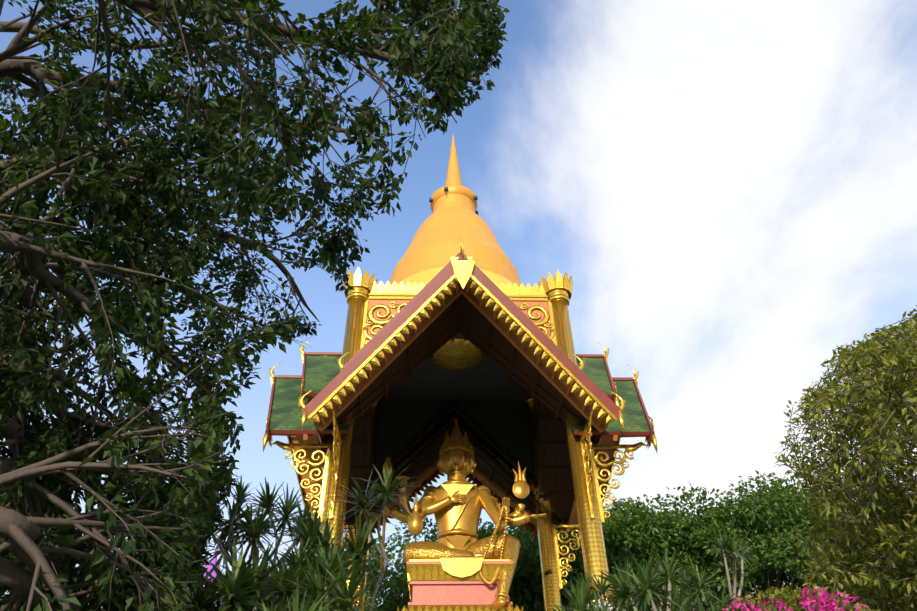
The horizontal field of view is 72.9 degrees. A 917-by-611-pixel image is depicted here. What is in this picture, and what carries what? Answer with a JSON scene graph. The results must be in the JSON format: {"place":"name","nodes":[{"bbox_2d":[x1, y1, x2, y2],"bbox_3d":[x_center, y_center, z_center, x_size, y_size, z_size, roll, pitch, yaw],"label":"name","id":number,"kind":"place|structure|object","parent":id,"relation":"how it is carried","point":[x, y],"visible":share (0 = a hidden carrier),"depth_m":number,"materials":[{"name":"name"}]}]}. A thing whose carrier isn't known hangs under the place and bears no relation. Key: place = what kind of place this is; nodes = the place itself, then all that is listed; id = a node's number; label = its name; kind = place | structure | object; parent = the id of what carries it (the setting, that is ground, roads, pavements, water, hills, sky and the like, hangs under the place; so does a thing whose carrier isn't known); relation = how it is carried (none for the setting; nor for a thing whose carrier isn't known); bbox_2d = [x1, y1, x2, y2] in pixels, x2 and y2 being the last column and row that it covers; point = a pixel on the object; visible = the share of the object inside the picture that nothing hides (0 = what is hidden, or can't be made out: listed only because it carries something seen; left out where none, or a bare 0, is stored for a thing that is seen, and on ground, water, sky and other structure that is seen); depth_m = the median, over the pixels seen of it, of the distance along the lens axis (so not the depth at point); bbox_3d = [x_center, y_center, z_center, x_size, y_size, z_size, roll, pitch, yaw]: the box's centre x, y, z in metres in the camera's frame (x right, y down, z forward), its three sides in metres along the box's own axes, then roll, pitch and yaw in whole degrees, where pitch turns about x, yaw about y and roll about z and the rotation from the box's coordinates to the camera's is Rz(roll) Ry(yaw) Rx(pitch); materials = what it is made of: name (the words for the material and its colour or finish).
{"place":"outdoors","nodes":[
{"label":"outdoors","id":0,"kind":"place"},
{"bbox_2d":[185,546,220,604],"bbox_3d":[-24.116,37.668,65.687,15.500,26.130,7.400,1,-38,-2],"label":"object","id":1,"kind":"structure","parent":0,"point":[210,567],"depth_m":70.64,"materials":[{"name":"purple plant"}]},
{"bbox_2d":[0,0,916,607],"label":"sky","id":2,"kind":"structure","parent":0,"point":[725,190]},
{"bbox_2d":[397,559,611,610],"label":"pedestal","id":3,"kind":"object","parent":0,"point":[433,585],"visible":0.65,"depth_m":22.94,"materials":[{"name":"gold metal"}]},
{"bbox_2d":[380,418,545,608],"bbox_3d":[0.068,8.335,26.138,6.828,8.964,3.519,-10,-39,11],"label":"brahma statue","id":4,"kind":"object","parent":3,"relation":"on","point":[456,502],"visible":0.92,"depth_m":25.81,"materials":[{"name":"gold metal"}]},
{"bbox_2d":[320,135,613,610],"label":"pavilion","id":5,"kind":"object","parent":3,"relation":"on","point":[491,397],"visible":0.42,"depth_m":31.20,"materials":[{"name":"metal"}]},
{"bbox_2d":[272,410,646,588],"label":"brackets","id":6,"kind":"object","parent":5,"relation":"attached to","point":[290,447],"visible":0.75,"depth_m":22.89,"materials":[{"name":"gold metal"}]},
{"bbox_2d":[263,240,656,548],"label":"porch roofs","id":7,"kind":"structure","parent":6,"relation":"on","point":[464,295],"depth_m":25.18,"materials":[{"name":"tile"}]},
{"label":"ground","id":8,"kind":"structure","parent":0,"visible":0},
{"bbox_2d":[113,540,354,610],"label":"dracaena","id":9,"kind":"object","parent":8,"relation":"on","point":[229,590],"visible":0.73,"depth_m":5.74,"materials":[{"name":"green plant"}]},
{"bbox_2d":[176,474,324,610],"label":"dracaena","id":10,"kind":"object","parent":8,"relation":"on","point":[255,528],"visible":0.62,"depth_m":7.67,"materials":[{"name":"green plant"}]},
{"bbox_2d":[0,0,509,610],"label":"tree","id":11,"kind":"object","parent":8,"relation":"on","point":[162,530],"visible":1,"depth_m":5.86,"materials":[{"name":"green plant"}]},
{"bbox_2d":[210,534,369,610],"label":"dracaena","id":12,"kind":"object","parent":8,"relation":"on","point":[322,555],"visible":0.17,"depth_m":6.36,"materials":[{"name":"green plant"}]},
{"bbox_2d":[261,576,341,610],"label":"yucca plant","id":13,"kind":"object","parent":8,"relation":"on","point":[296,602],"visible":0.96,"depth_m":4.98,"materials":[{"name":"green plant"}]},
{"bbox_2d":[257,542,368,610],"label":"yucca plant","id":14,"kind":"object","parent":8,"relation":"on","point":[348,563],"visible":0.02,"depth_m":8.43,"materials":[{"name":"green plant"}]},
{"bbox_2d":[209,462,421,610],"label":"dracaena","id":15,"kind":"object","parent":8,"relation":"on","point":[311,532],"visible":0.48,"depth_m":7.55,"materials":[{"name":"green plant"}]},
{"bbox_2d":[279,544,396,610],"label":"yucca plant","id":16,"kind":"object","parent":8,"relation":"on","point":[342,594],"visible":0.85,"depth_m":5.49,"materials":[{"name":"green plant"}]},
{"bbox_2d":[342,517,437,610],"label":"bush","id":17,"kind":"object","parent":8,"relation":"on","point":[398,586],"visible":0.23,"depth_m":40.49,"materials":[{"name":"green plant"}]},
{"bbox_2d":[427,518,583,610],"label":"bush","id":18,"kind":"object","parent":8,"relation":"on","point":[483,532],"visible":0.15,"depth_m":42.07,"materials":[{"name":"green plant"}]},
{"bbox_2d":[496,498,687,610],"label":"bush","id":19,"kind":"object","parent":8,"relation":"on","point":[530,542],"visible":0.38,"depth_m":41.07,"materials":[{"name":"green plant"}]},
{"bbox_2d":[572,592,634,610],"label":"yucca plant","id":20,"kind":"object","parent":8,"relation":"on","point":[594,607],"visible":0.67,"depth_m":6.42,"materials":[{"name":"green plant"}]},
{"bbox_2d":[563,498,652,589],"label":"bush","id":21,"kind":"object","parent":8,"relation":"on","point":[606,552],"depth_m":50.36,"materials":[{"name":"green plant"}]},
{"bbox_2d":[553,559,710,610],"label":"yucca plant","id":22,"kind":"object","parent":8,"relation":"on","point":[581,592],"visible":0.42,"depth_m":7.32,"materials":[{"name":"green plant"}]},
{"bbox_2d":[593,545,699,610],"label":"yucca plant","id":23,"kind":"object","parent":8,"relation":"on","point":[645,580],"visible":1,"depth_m":5.55,"materials":[{"name":"green plant"}]},
{"bbox_2d":[551,565,744,610],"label":"yucca plant","id":24,"kind":"object","parent":8,"relation":"on","point":[724,602],"visible":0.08,"depth_m":7.98,"materials":[{"name":"green plant"}]},
{"bbox_2d":[560,481,772,605],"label":"bush","id":25,"kind":"object","parent":8,"relation":"on","point":[675,529],"visible":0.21,"depth_m":41.79,"materials":[{"name":"green plant"}]},
{"bbox_2d":[605,562,729,610],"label":"yucca plant","id":26,"kind":"object","parent":8,"relation":"on","point":[663,592],"visible":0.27,"depth_m":6.86,"materials":[{"name":"green plant"}]},
{"bbox_2d":[604,529,759,610],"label":"dracaena","id":27,"kind":"object","parent":8,"relation":"on","point":[700,584],"visible":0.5,"depth_m":8.03,"materials":[{"name":"green plant"}]},
{"bbox_2d":[574,591,795,610],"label":"yucca plant","id":28,"kind":"object","parent":8,"relation":"on","point":[699,604],"visible":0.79,"depth_m":5.55,"materials":[{"name":"green plant"}]},
{"bbox_2d":[648,582,741,610],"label":"yucca plant","id":29,"kind":"object","parent":8,"relation":"on","point":[675,594],"visible":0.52,"depth_m":6.30,"materials":[{"name":"green plant"}]},
{"bbox_2d":[644,470,848,610],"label":"bush","id":30,"kind":"object","parent":8,"relation":"on","point":[782,549],"visible":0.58,"depth_m":40.60,"materials":[{"name":"green plant"}]},
{"bbox_2d":[720,585,871,610],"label":"bougainvillea","id":31,"kind":"object","parent":8,"relation":"on","point":[820,599],"visible":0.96,"depth_m":7.39,"materials":[{"name":"pink plant"}]},
{"bbox_2d":[699,475,910,610],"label":"bush","id":32,"kind":"object","parent":8,"relation":"on","point":[762,574],"visible":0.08,"depth_m":43.44,"materials":[{"name":"green plant"}]},
{"bbox_2d":[773,305,916,610],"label":"tree","id":33,"kind":"object","parent":8,"relation":"on","point":[883,393],"visible":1,"depth_m":10.56,"materials":[{"name":"green plant"}]}
]}

